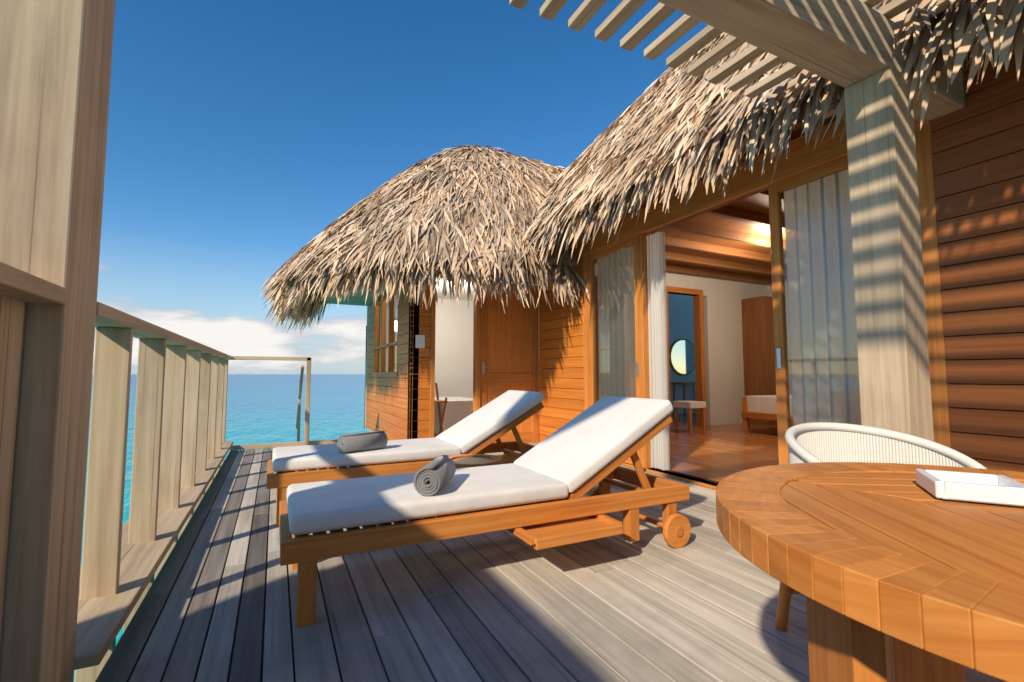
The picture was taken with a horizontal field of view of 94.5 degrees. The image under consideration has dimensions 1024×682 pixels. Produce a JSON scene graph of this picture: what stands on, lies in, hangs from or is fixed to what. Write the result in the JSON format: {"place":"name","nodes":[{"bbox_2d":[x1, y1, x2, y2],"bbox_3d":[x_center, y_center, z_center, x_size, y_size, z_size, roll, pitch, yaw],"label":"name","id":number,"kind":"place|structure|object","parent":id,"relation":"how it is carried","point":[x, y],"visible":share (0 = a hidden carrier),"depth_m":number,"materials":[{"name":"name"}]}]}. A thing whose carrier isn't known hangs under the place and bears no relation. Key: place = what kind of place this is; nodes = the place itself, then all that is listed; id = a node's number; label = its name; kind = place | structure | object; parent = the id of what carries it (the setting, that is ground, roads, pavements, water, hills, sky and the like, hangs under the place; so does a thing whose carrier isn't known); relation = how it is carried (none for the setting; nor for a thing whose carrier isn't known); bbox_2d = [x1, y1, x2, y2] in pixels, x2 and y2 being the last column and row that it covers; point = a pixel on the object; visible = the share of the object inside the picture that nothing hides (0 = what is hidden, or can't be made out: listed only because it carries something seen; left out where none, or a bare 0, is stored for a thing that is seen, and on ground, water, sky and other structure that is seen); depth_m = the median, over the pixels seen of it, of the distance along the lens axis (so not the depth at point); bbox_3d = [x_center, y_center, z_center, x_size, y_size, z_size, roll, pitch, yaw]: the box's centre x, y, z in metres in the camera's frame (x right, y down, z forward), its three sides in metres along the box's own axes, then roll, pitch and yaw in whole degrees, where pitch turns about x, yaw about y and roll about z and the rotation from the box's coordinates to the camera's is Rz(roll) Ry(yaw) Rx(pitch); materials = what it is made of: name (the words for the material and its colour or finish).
{"place":"outdoors","nodes":[
{"label":"outdoors","id":0,"kind":"place"},
{"bbox_2d":[73,374,712,681],"bbox_3d":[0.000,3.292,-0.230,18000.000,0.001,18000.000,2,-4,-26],"label":"sea water","id":1,"kind":"structure","parent":0,"point":[261,409],"depth_m":43.01,"materials":[{"name":"blue liquid"}]},
{"bbox_2d":[92,0,707,373],"label":"sky","id":2,"kind":"structure","parent":0,"point":[238,131],"materials":[{"name":"blue"}]},
{"bbox_2d":[95,444,1005,681],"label":"deck floor","id":3,"kind":"structure","parent":0,"point":[218,603],"depth_m":2.00,"materials":[{"name":"grey wood"}]},
{"bbox_2d":[0,262,232,681],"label":"railing","id":4,"kind":"object","parent":3,"relation":"on","point":[181,447],"visible":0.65,"depth_m":1.95,"materials":[{"name":"brown wood"}]},
{"bbox_2d":[228,356,337,449],"bbox_3d":[-3.131,1.144,7.221,2.105,1.755,1.291,2,-4,-26],"label":"railing frame","id":5,"kind":"object","parent":3,"relation":"on","point":[306,441],"visible":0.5,"depth_m":6.63,"materials":[{"name":"brown wood"}]},
{"bbox_2d":[266,402,543,526],"bbox_3d":[-0.771,0.895,3.892,2.200,0.757,0.780,2,-4,-26],"label":"sun lounger frame","id":6,"kind":"object","parent":3,"relation":"on","point":[280,482],"visible":0.29,"depth_m":3.45,"materials":[{"name":"brown wood"}]},
{"bbox_2d":[337,431,387,453],"bbox_3d":[-1.107,0.748,3.520,0.129,0.135,0.338,-4,-6,43],"label":"towel roll","id":7,"kind":"object","parent":6,"relation":"on","point":[357,442],"visible":1,"depth_m":3.46,"materials":[{"name":"grey fabric"}]},
{"bbox_2d":[272,390,543,471],"bbox_3d":[-0.792,0.678,3.897,2.095,0.499,0.640,2,-4,-26],"label":"lounger cushion","id":8,"kind":"object","parent":6,"relation":"on","point":[475,428],"visible":0.94,"depth_m":3.73,"materials":[{"name":"white fabric"}]},
{"bbox_2d":[321,269,551,443],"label":"hut wall","id":9,"kind":"structure","parent":3,"relation":"on","point":[466,359],"depth_m":6.81,"materials":[{"name":"brown wood"}]},
{"bbox_2d":[435,383,447,433],"bbox_3d":[-1.190,1.056,6.925,0.400,0.874,0.425,2,-4,-26],"label":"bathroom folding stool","id":10,"kind":"object","parent":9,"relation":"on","point":[438,401],"visible":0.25,"depth_m":6.95,"materials":[{"name":"brown wood"}]},
{"bbox_2d":[306,173,578,298],"bbox_3d":[-0.684,-2.012,8.088,5.550,2.498,4.900,2,-4,-26],"label":"thatch hut roof","id":11,"kind":"object","parent":9,"relation":"on","point":[572,262],"visible":0.05,"depth_m":6.04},
{"bbox_2d":[259,144,590,333],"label":"roof hut thatch leaves","id":12,"kind":"object","parent":11,"relation":"attached to","point":[388,231],"visible":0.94,"depth_m":5.65,"materials":[{"name":"beige plant"}]},
{"bbox_2d":[448,454,501,468],"bbox_3d":[-0.282,1.039,3.348,0.420,0.406,0.420,2,-4,-26],"label":"side table","id":13,"kind":"object","parent":3,"relation":"on","point":[467,460],"visible":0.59,"depth_m":3.36,"materials":[{"name":"brown wood"}]},
{"bbox_2d":[0,0,964,681],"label":"wooden posts","id":14,"kind":"object","parent":3,"relation":"on","point":[54,78],"depth_m":1.43,"materials":[{"name":"beige wood"}]},
{"bbox_2d":[509,0,971,118],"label":"pergola slats","id":15,"kind":"object","parent":14,"relation":"attached to","point":[624,11],"visible":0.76,"depth_m":2.51,"materials":[{"name":"beige wood"}]},
{"bbox_2d":[279,414,690,627],"bbox_3d":[-0.046,0.804,2.598,2.200,0.757,0.910,2,-4,-26],"label":"sun lounger frame","id":16,"kind":"object","parent":3,"relation":"on","point":[573,517],"visible":0.62,"depth_m":2.33,"materials":[{"name":"brown wood"}]},
{"bbox_2d":[413,455,455,495],"bbox_3d":[-0.381,0.668,2.375,0.129,0.135,0.338,0,-4,5],"label":"towel roll","id":17,"kind":"object","parent":16,"relation":"on","point":[434,476],"visible":1,"depth_m":2.22,"materials":[{"name":"grey fabric"}]},
{"bbox_2d":[286,396,672,534],"bbox_3d":[-0.095,0.592,2.661,2.095,0.499,0.640,2,-4,-26],"label":"lounger cushion","id":18,"kind":"object","parent":16,"relation":"on","point":[574,454],"visible":1,"depth_m":2.49,"materials":[{"name":"white fabric"}]},
{"bbox_2d":[521,37,1015,485],"bbox_3d":[5.908,-1.564,4.855,8.100,5.797,14.200,2,-4,-26],"label":"interior room","id":19,"kind":"object","parent":3,"relation":"on","point":[719,304],"visible":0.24,"depth_m":8.89,"materials":[{"name":"beige paint"}]},
{"bbox_2d":[669,338,792,433],"bbox_3d":[4.273,0.668,8.695,3.490,1.880,5.395,2,-4,-26],"label":"interior furniture","id":20,"kind":"object","parent":19,"relation":"in","point":[682,360],"visible":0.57,"depth_m":7.82,"materials":[{"name":"wood"}]},
{"bbox_2d":[536,0,967,233],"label":"thatch roof base","id":21,"kind":"object","parent":19,"relation":"attached to","point":[762,107],"depth_m":3.99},
{"bbox_2d":[521,0,1023,269],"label":"roof thatch leaves","id":22,"kind":"object","parent":21,"relation":"attached to","point":[659,107],"visible":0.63,"depth_m":3.58,"materials":[{"name":"beige plant"}]},
{"bbox_2d":[539,47,1023,489],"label":"villa wall","id":23,"kind":"structure","parent":3,"relation":"on","point":[970,163],"depth_m":2.75,"materials":[{"name":"brown wood"}]},
{"bbox_2d":[647,169,860,469],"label":"curtains","id":24,"kind":"object","parent":23,"relation":"hanging from","point":[822,326],"visible":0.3,"depth_m":3.54,"materials":[{"name":"white fabric"}]},
{"bbox_2d":[775,582,800,631],"bbox_3d":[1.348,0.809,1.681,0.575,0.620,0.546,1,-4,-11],"label":"chair leg","id":25,"kind":"object","parent":3,"relation":"on","point":[783,605],"visible":0.08,"depth_m":1.84,"materials":[{"name":"brown wood"}]},
{"bbox_2d":[716,462,1023,681],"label":"round dining table","id":26,"kind":"object","parent":3,"relation":"on","point":[893,572],"visible":0.92,"depth_m":0.75,"materials":[{"name":"brown wood"}]},
{"bbox_2d":[916,469,1023,506],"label":"tray","id":27,"kind":"object","parent":26,"relation":"on","point":[977,487],"visible":1,"depth_m":0.94,"materials":[{"name":"white"}]},
{"bbox_2d":[785,422,986,468],"bbox_3d":[1.327,0.480,1.735,0.654,0.310,0.542,2,-4,-26],"label":"chair backrest","id":28,"kind":"object","parent":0,"point":[812,442],"visible":0.38,"depth_m":1.94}
]}

